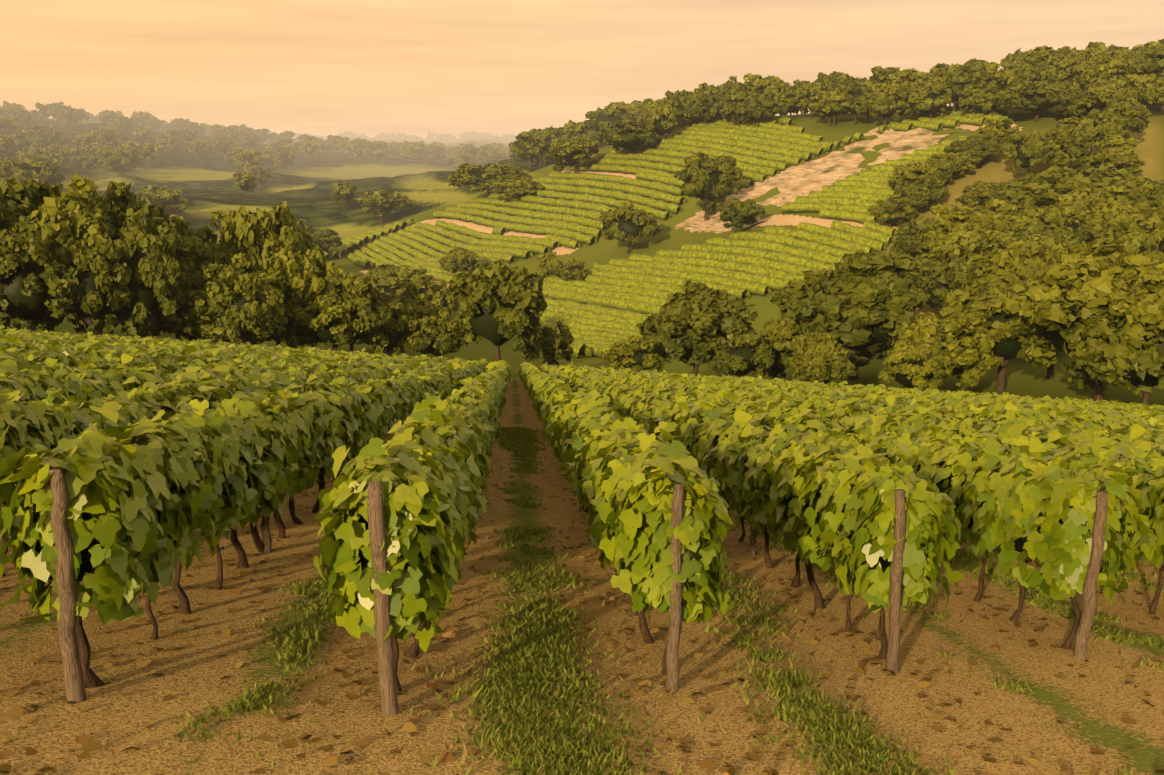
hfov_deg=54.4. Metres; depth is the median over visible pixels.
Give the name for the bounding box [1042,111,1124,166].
slope tree
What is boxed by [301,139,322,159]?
tree
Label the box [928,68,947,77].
hilltop tree
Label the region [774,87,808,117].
hilltop tree
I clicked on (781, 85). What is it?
hilltop tree
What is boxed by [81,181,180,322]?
tree
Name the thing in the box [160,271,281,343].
bush
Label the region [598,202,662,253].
tree
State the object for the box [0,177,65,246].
tree
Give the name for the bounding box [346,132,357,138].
tree
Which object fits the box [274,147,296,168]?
tree
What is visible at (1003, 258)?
slope tree
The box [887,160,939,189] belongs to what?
tree
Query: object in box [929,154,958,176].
hedge tree
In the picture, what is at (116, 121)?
tree
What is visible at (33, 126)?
tree
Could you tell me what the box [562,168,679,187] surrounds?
track
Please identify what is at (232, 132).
tree
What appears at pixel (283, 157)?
tree
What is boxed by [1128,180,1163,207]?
slope tree
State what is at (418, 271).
field tree
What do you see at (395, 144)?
tree
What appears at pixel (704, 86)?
hilltop tree
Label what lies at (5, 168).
tree
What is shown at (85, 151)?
tree
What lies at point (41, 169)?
tree
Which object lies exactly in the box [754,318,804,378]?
tree
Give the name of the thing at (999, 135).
hedge tree
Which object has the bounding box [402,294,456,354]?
tree
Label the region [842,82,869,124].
hilltop tree
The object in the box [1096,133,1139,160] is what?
slope tree
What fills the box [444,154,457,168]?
tree
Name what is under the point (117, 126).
tree
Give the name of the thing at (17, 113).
tree
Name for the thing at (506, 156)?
tree
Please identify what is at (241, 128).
tree
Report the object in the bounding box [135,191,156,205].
tree
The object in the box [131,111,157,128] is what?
tree
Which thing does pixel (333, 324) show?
valley tree
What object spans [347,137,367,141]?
tree
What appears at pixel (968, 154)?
hedge tree
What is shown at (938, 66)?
hilltop tree
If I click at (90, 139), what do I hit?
tree
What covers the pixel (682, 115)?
hilltop tree
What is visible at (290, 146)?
tree
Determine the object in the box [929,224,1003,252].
tree
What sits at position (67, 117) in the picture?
tree
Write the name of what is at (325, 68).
sky
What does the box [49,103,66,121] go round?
tree
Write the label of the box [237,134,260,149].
tree
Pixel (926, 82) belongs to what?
hilltop tree
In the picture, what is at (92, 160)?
tree
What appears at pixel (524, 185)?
tree
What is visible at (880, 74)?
hilltop tree
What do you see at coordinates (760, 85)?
hilltop tree
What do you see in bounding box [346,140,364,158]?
tree
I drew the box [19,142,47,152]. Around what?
tree
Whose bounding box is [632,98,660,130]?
tree
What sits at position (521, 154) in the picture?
tree
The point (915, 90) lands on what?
hilltop tree
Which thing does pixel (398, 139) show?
tree
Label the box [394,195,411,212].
tree
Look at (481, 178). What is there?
tree
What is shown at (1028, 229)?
slope tree
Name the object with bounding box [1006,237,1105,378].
tree
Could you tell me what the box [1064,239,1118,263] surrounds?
slope tree
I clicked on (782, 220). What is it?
track
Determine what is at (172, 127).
tree
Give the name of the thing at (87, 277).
tree
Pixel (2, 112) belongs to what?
tree
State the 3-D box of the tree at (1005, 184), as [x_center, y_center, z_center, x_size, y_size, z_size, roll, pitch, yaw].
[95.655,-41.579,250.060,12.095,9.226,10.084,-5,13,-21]
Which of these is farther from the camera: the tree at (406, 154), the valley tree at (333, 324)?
the tree at (406, 154)
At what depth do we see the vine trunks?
11.80 m
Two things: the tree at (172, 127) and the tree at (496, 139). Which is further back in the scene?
the tree at (496, 139)
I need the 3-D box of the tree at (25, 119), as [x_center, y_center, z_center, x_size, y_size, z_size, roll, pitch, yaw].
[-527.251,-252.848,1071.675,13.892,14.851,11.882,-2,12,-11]
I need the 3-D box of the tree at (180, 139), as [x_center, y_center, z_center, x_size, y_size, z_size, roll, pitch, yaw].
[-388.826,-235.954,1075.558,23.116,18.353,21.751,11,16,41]
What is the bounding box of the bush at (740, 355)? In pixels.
[708,324,775,377]
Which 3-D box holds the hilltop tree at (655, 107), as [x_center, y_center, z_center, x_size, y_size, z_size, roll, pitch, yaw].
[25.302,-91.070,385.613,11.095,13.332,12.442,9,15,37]
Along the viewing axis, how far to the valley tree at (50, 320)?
139.37 m
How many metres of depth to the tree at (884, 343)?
188.03 m
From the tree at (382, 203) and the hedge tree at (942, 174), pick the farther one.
the tree at (382, 203)
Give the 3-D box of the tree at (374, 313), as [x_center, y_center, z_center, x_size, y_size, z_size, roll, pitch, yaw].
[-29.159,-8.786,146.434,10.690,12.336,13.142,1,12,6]
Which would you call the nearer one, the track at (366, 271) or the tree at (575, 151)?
the track at (366, 271)
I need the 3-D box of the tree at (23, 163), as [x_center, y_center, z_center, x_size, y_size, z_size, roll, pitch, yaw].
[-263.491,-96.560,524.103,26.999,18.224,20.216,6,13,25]
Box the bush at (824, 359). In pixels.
[787,332,857,383]
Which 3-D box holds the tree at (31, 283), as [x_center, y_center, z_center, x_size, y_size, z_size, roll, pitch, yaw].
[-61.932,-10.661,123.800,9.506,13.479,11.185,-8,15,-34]
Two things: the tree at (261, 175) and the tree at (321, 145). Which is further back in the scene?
the tree at (321, 145)
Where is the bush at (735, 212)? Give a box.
[719,197,764,232]
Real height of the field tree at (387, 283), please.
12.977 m
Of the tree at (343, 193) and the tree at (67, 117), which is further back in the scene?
the tree at (67, 117)
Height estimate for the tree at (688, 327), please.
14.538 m
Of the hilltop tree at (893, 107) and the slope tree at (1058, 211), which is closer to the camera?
the slope tree at (1058, 211)
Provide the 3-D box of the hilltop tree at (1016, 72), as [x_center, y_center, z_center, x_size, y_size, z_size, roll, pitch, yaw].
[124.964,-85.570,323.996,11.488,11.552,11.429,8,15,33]
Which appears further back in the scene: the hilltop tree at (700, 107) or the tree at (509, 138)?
the tree at (509, 138)
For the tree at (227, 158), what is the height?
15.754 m
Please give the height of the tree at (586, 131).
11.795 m
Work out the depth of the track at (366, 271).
313.28 m
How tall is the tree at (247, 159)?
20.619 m
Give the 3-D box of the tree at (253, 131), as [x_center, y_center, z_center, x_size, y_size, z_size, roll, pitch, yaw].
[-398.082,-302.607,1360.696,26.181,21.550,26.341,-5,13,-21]
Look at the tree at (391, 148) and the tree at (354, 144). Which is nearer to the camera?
the tree at (354, 144)
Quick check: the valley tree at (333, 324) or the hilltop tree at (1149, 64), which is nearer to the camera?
the valley tree at (333, 324)
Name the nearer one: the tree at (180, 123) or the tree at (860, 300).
the tree at (860, 300)
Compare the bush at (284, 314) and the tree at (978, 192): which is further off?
the tree at (978, 192)
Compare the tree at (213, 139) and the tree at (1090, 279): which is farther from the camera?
the tree at (213, 139)
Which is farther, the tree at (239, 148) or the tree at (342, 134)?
the tree at (342, 134)
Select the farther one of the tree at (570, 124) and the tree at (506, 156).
the tree at (506, 156)
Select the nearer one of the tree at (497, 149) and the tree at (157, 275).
the tree at (157, 275)
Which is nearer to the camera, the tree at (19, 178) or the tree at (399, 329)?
the tree at (399, 329)
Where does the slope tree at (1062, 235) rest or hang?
on the ground at (1104, 691)
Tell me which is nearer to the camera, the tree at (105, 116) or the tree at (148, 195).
the tree at (148, 195)
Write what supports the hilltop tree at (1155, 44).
on the ground at (1104, 691)
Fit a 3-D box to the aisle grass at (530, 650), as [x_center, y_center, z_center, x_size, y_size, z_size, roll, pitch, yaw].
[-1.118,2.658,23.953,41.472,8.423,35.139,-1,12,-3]
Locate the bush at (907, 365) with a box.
[877,343,945,390]
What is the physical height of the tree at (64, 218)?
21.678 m
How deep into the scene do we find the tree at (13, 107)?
1142.41 m
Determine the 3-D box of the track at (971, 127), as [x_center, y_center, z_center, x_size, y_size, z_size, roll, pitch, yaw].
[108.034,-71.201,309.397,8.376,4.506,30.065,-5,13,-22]
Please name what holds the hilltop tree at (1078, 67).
on the ground at (1104, 691)
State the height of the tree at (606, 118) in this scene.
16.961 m
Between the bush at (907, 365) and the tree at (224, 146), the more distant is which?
the tree at (224, 146)
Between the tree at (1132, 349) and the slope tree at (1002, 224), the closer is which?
the tree at (1132, 349)
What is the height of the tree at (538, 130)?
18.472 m
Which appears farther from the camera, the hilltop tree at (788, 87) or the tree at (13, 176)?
the tree at (13, 176)
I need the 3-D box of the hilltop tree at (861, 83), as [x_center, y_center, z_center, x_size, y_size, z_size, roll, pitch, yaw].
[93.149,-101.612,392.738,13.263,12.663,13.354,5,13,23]
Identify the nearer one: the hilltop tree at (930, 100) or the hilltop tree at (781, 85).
the hilltop tree at (930, 100)
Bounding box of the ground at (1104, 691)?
[0,103,1163,774]
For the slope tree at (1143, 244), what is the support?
on the ground at (1104, 691)
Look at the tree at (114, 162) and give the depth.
747.69 m
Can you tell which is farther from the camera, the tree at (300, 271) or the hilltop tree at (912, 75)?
the hilltop tree at (912, 75)
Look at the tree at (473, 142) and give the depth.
1855.17 m
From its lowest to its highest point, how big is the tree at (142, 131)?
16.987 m
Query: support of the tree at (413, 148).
on the ground at (1104, 691)
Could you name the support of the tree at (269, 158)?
on the ground at (1104, 691)
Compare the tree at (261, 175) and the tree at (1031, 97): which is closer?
the tree at (1031, 97)
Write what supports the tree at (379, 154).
on the ground at (1104, 691)
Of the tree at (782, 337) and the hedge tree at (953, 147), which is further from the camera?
the hedge tree at (953, 147)
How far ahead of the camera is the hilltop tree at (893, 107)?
323.93 m
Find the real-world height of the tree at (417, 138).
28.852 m
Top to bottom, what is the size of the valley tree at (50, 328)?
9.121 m
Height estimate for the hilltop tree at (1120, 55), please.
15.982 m
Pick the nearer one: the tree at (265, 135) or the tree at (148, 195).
the tree at (148, 195)
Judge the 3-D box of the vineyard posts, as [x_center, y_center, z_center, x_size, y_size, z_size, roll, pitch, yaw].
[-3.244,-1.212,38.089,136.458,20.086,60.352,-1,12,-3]
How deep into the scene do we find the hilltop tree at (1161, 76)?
294.41 m
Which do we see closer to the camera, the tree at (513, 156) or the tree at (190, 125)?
the tree at (513, 156)
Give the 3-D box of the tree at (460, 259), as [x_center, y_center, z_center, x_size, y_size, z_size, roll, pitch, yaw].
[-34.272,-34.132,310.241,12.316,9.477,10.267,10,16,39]
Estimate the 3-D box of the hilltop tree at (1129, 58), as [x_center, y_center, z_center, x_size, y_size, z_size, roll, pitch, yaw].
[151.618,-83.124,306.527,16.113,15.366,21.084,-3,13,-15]
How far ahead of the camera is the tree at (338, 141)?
1307.94 m
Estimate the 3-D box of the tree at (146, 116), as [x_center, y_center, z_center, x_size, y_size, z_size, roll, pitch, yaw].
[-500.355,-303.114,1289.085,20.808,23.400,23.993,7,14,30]
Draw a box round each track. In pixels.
[360,270,452,287]
[411,218,578,254]
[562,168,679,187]
[755,214,896,229]
[948,123,1022,131]
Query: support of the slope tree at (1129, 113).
on the ground at (1104, 691)
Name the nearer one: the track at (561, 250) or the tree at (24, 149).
the track at (561, 250)
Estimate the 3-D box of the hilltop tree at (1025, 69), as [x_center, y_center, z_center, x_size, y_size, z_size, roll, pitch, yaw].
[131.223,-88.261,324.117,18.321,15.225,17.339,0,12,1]
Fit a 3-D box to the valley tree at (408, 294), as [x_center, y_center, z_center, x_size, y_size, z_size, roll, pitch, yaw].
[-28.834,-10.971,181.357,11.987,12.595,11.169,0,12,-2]
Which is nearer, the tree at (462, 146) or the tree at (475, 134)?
the tree at (462, 146)
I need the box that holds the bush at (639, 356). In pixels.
[600,335,667,371]
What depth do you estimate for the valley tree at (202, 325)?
137.13 m
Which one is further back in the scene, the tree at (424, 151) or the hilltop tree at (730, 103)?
the tree at (424, 151)
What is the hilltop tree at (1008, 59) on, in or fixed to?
on the ground at (1104, 691)
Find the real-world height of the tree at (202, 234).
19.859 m
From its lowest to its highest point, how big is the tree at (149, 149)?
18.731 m
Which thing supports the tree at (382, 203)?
on the ground at (1104, 691)
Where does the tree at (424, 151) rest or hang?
on the ground at (1104, 691)
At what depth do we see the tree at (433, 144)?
1295.46 m
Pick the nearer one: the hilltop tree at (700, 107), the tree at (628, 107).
the hilltop tree at (700, 107)
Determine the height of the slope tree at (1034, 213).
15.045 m
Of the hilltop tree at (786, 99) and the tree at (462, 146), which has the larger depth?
the tree at (462, 146)
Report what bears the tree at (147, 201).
on the ground at (1104, 691)
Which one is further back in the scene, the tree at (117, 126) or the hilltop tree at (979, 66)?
the tree at (117, 126)
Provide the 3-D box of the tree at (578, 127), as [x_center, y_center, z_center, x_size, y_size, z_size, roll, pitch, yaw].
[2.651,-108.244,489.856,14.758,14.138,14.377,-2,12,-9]
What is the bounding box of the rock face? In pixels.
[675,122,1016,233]
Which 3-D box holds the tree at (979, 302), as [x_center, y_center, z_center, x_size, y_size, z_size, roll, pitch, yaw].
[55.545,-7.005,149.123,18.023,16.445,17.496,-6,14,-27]
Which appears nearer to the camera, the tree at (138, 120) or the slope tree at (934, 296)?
the slope tree at (934, 296)
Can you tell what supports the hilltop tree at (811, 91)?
on the ground at (1104, 691)
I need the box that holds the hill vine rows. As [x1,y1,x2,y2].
[321,109,1011,358]
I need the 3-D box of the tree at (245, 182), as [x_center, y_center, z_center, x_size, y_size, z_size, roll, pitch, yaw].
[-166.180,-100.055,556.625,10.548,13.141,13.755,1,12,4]
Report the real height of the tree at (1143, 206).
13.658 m
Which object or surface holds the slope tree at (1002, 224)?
on the ground at (1104, 691)
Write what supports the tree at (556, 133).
on the ground at (1104, 691)
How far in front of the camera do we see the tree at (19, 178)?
433.42 m
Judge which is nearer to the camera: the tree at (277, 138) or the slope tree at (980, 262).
the slope tree at (980, 262)
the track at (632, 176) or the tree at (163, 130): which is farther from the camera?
the tree at (163, 130)
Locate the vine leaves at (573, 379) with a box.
[0,330,1163,428]
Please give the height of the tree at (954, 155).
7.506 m
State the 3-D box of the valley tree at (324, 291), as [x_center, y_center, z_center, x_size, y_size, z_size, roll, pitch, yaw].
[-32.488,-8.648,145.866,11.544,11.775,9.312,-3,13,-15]
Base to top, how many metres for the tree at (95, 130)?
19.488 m
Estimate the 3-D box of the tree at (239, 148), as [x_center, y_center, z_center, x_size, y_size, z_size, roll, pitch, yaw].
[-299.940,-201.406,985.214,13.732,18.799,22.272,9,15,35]
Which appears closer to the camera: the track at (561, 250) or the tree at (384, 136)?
the track at (561, 250)
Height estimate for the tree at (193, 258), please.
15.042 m
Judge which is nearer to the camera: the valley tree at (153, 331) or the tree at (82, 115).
the valley tree at (153, 331)
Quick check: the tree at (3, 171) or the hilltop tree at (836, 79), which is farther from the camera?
the tree at (3, 171)
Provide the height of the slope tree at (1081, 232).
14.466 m
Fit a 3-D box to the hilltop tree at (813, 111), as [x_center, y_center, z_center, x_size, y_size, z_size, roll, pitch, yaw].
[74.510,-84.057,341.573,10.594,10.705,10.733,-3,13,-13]
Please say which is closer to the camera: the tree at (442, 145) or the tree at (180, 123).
the tree at (180, 123)
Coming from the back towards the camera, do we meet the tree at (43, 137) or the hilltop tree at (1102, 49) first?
the tree at (43, 137)
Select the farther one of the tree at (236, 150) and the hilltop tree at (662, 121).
the tree at (236, 150)
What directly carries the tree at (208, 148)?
on the ground at (1104, 691)
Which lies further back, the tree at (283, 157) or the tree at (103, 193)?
the tree at (283, 157)
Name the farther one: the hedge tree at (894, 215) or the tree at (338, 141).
the tree at (338, 141)
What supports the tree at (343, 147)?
on the ground at (1104, 691)
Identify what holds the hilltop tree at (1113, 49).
on the ground at (1104, 691)
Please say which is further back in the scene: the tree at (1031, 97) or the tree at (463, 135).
the tree at (463, 135)
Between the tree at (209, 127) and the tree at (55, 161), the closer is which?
the tree at (55, 161)
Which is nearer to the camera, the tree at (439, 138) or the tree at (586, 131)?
the tree at (586, 131)
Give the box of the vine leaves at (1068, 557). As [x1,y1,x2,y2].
[4,452,1129,640]
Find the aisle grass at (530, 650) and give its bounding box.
[30,426,1163,774]
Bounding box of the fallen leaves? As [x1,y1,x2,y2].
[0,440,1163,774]
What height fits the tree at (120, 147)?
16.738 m
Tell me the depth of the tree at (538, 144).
480.76 m
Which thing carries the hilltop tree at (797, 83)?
on the ground at (1104, 691)
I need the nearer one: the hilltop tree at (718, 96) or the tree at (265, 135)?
the hilltop tree at (718, 96)
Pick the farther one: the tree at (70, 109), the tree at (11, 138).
the tree at (70, 109)
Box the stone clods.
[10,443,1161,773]
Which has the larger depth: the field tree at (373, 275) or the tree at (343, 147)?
the tree at (343, 147)
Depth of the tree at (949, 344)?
142.13 m
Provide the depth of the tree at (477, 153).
1120.80 m
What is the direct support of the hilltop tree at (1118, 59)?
on the ground at (1104, 691)
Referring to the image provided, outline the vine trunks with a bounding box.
[1,398,1163,694]
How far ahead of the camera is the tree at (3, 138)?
777.59 m
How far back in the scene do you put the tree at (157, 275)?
128.97 m
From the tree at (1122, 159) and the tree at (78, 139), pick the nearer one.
the tree at (1122, 159)
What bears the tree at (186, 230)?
on the ground at (1104, 691)
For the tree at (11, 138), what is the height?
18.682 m
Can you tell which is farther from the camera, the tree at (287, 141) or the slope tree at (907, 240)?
the tree at (287, 141)
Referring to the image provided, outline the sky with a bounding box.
[0,0,1163,138]
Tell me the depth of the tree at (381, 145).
1259.80 m
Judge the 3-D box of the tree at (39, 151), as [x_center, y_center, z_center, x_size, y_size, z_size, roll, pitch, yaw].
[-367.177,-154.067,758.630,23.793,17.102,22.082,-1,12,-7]
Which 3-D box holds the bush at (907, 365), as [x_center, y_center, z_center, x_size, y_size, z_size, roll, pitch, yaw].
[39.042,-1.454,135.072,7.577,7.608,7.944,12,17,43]
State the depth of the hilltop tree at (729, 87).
376.77 m
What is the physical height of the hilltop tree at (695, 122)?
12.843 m
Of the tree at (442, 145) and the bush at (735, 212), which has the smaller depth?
the bush at (735, 212)
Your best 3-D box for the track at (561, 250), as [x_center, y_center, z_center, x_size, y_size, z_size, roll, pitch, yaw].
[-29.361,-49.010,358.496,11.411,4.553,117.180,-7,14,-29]
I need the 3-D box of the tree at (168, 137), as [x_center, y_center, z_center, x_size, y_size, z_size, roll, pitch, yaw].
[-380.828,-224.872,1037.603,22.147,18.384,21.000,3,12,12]
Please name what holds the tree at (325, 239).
on the ground at (1104, 691)
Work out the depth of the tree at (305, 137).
1259.18 m
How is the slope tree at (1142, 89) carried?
on the ground at (1104, 691)
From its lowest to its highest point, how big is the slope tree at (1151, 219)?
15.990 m
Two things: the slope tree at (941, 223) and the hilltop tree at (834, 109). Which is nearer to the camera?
the slope tree at (941, 223)
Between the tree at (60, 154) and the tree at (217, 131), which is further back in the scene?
the tree at (217, 131)
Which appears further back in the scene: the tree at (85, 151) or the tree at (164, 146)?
the tree at (164, 146)
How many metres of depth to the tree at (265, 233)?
147.30 m
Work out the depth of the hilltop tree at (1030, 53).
329.49 m
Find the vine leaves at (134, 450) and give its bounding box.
[0,374,1163,651]
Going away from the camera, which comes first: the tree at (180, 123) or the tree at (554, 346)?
the tree at (554, 346)
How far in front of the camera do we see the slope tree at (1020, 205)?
225.91 m
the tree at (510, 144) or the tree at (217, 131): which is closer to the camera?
the tree at (510, 144)
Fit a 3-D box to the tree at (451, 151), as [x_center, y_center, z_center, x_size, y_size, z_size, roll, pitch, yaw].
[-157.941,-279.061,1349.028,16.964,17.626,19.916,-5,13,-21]
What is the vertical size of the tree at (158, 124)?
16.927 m
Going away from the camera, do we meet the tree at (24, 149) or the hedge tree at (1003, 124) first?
the hedge tree at (1003, 124)
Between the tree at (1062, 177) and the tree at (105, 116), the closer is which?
the tree at (1062, 177)
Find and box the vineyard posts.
[48,369,1107,715]
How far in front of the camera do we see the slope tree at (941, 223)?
217.11 m
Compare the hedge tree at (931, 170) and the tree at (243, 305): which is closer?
the tree at (243, 305)
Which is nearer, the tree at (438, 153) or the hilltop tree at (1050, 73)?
the hilltop tree at (1050, 73)
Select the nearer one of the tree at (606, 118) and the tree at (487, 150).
the tree at (606, 118)
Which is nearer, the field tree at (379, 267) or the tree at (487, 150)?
the field tree at (379, 267)
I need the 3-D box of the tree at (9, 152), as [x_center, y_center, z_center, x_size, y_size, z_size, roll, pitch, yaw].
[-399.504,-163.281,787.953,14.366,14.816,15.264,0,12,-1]
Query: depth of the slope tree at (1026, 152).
264.09 m
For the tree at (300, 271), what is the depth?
142.72 m
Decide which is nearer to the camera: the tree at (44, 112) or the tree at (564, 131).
the tree at (564, 131)
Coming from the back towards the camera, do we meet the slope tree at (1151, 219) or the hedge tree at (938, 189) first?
the hedge tree at (938, 189)
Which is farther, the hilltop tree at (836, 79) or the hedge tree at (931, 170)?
the hilltop tree at (836, 79)
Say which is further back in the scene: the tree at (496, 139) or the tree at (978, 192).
the tree at (496, 139)
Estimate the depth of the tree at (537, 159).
502.00 m
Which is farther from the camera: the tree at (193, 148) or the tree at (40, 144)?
the tree at (193, 148)
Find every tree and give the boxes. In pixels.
[0,109,4,115]
[0,115,20,134]
[0,117,14,133]
[0,134,14,149]
[0,165,19,173]
[0,169,24,176]
[0,172,130,333]
[0,173,20,178]
[0,175,26,186]
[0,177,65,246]
[0,228,70,331]
[1,159,26,169]
[2,103,23,110]
[3,108,31,125]
[3,143,17,157]
[4,157,65,184]
[5,136,19,155]
[7,131,33,146]
[7,306,54,331]
[10,167,33,179]
[15,145,45,159]
[19,113,32,124]
[19,122,49,132]
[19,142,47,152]
[21,143,36,154]
[29,129,63,146]
[29,156,70,173]
[30,131,58,146]
[31,102,58,120]
[40,308,76,331]
[45,102,63,119]
[45,147,71,167]
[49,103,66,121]
[52,236,132,334]
[53,106,79,125]
[57,110,78,126]
[62,146,83,164]
[71,132,99,146]
[75,155,103,167]
[77,108,89,122]
[78,145,97,160]
[79,156,102,167]
[81,138,98,146]
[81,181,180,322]
[82,114,101,123]
[85,127,107,133]
[89,147,121,157]
[93,131,128,147]
[94,132,118,146]
[97,155,129,172]
[98,109,116,122]
[98,125,127,137]
[98,228,184,337]
[99,191,114,200]
[106,124,126,137]
[107,118,127,128]
[112,146,133,155]
[113,111,123,117]
[115,147,142,171]
[118,116,134,131]
[121,138,143,148]
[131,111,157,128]
[131,115,143,126]
[133,125,151,137]
[134,142,162,166]
[135,111,152,125]
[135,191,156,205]
[136,197,151,205]
[139,184,166,192]
[146,216,205,336]
[147,312,181,340]
[148,119,171,131]
[150,189,188,217]
[153,238,224,341]
[155,128,166,132]
[155,132,178,148]
[155,140,170,151]
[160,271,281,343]
[161,130,184,145]
[166,118,185,131]
[172,118,189,130]
[178,209,248,263]
[182,140,204,156]
[183,121,202,132]
[183,292,207,335]
[193,122,205,134]
[194,252,283,343]
[195,138,214,157]
[202,124,218,133]
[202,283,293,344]
[208,127,222,137]
[210,136,223,154]
[212,137,235,154]
[220,201,313,345]
[221,149,235,166]
[222,125,251,138]
[222,126,241,140]
[227,145,247,162]
[231,149,240,162]
[232,149,265,168]
[233,171,256,197]
[234,149,263,171]
[235,124,250,138]
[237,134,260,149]
[243,165,257,181]
[247,127,261,138]
[249,166,272,187]
[256,128,276,143]
[261,153,275,167]
[265,141,279,150]
[265,240,342,348]
[271,136,284,141]
[271,139,300,150]
[272,149,294,170]
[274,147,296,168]
[277,131,294,141]
[281,143,296,154]
[292,285,360,350]
[293,274,362,348]
[297,134,317,148]
[297,219,315,233]
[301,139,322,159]
[311,228,342,257]
[312,273,391,351]
[317,141,330,150]
[322,141,333,152]
[326,135,349,153]
[329,180,357,209]
[335,133,347,136]
[337,139,348,154]
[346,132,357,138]
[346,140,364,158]
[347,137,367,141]
[350,147,367,161]
[357,190,406,223]
[358,299,422,355]
[362,143,377,159]
[365,140,388,156]
[365,263,393,275]
[365,265,413,295]
[370,270,392,286]
[372,149,386,161]
[379,281,420,353]
[380,132,386,140]
[382,142,396,155]
[384,265,433,281]
[387,133,398,139]
[390,142,401,156]
[390,147,401,156]
[394,137,402,141]
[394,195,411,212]
[397,132,406,138]
[398,140,420,157]
[399,149,414,162]
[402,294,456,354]
[404,274,451,315]
[406,316,469,356]
[407,135,421,141]
[418,145,430,160]
[421,286,459,313]
[424,142,439,151]
[426,131,436,140]
[428,146,446,161]
[434,141,449,152]
[436,133,444,141]
[438,246,479,272]
[440,133,456,142]
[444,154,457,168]
[445,147,455,155]
[446,163,531,192]
[449,149,461,156]
[449,260,547,362]
[452,143,477,150]
[455,151,476,166]
[460,133,467,138]
[462,145,483,164]
[464,140,482,146]
[471,132,481,136]
[478,144,494,162]
[484,147,500,160]
[486,153,504,163]
[487,137,504,143]
[489,141,503,147]
[491,176,545,200]
[495,151,508,159]
[501,134,515,142]
[501,149,510,158]
[508,141,515,158]
[508,149,522,161]
[510,136,538,167]
[515,131,561,167]
[518,127,553,163]
[528,140,552,165]
[529,125,561,163]
[532,320,574,365]
[536,252,563,278]
[546,129,560,163]
[548,136,599,172]
[557,258,588,280]
[558,127,569,138]
[562,120,582,138]
[572,122,602,145]
[577,127,606,141]
[583,107,633,145]
[597,119,661,153]
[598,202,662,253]
[604,100,641,115]
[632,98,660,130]
[636,279,758,375]
[640,98,663,115]
[642,100,661,135]
[644,105,677,139]
[661,89,694,125]
[668,99,697,126]
[672,99,697,125]
[675,151,742,220]
[686,94,721,122]
[689,88,718,120]
[693,82,724,99]
[708,89,723,119]
[713,83,759,122]
[716,76,736,89]
[721,82,745,92]
[730,92,780,125]
[743,73,778,99]
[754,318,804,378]
[756,74,780,83]
[769,249,931,379]
[771,76,786,114]
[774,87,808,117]
[779,82,790,115]
[791,79,809,113]
[798,82,822,118]
[808,91,848,125]
[811,71,858,100]
[812,86,853,125]
[818,83,839,121]
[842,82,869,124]
[850,76,867,86]
[850,80,913,123]
[860,90,910,124]
[864,66,906,87]
[867,194,917,226]
[870,199,904,226]
[880,196,909,223]
[882,310,911,344]
[886,312,1001,386]
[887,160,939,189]
[888,216,944,256]
[892,184,911,196]
[894,187,929,208]
[895,68,935,113]
[896,173,949,208]
[900,242,968,319]
[908,77,951,117]
[910,87,940,116]
[916,77,957,103]
[918,202,990,249]
[920,163,945,183]
[920,231,1019,288]
[926,152,964,172]
[927,62,960,77]
[927,162,954,183]
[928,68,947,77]
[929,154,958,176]
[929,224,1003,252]
[934,65,977,111]
[935,270,1065,390]
[943,140,975,152]
[945,199,1046,233]
[948,66,971,108]
[955,134,1003,167]
[955,156,975,179]
[955,181,1004,210]
[957,80,994,113]
[957,149,981,171]
[961,63,1020,112]
[962,58,998,71]
[967,60,995,80]
[974,125,1006,142]
[977,212,1047,234]
[984,233,1052,278]
[985,117,1019,140]
[989,213,1078,242]
[993,81,1075,121]
[996,178,1018,199]
[998,157,1163,214]
[1000,48,1026,67]
[1002,130,1046,176]
[1002,188,1052,214]
[1002,233,1163,401]
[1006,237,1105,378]
[1007,45,1070,70]
[1011,68,1024,107]
[1015,52,1062,80]
[1015,194,1099,244]
[1019,209,1048,227]
[1022,64,1060,88]
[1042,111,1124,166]
[1047,136,1082,165]
[1048,50,1084,80]
[1054,61,1120,90]
[1055,87,1090,116]
[1058,199,1102,242]
[1058,232,1071,244]
[1059,264,1163,403]
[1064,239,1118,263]
[1065,50,1110,86]
[1070,185,1142,247]
[1071,84,1151,138]
[1071,150,1145,175]
[1073,44,1111,57]
[1079,41,1130,58]
[1083,46,1128,56]
[1087,54,1124,63]
[1089,78,1121,87]
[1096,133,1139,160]
[1097,59,1126,83]
[1111,230,1163,263]
[1112,73,1163,107]
[1116,44,1142,59]
[1122,51,1161,75]
[1125,204,1163,251]
[1126,45,1163,109]
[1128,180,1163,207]
[1129,39,1163,52]
[1133,42,1161,55]
[1134,197,1151,212]
[1143,41,1155,51]
[1143,61,1163,111]
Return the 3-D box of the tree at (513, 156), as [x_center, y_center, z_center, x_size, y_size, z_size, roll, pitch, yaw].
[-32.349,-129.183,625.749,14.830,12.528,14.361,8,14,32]
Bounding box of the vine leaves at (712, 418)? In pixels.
[0,344,1163,490]
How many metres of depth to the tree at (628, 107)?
484.79 m

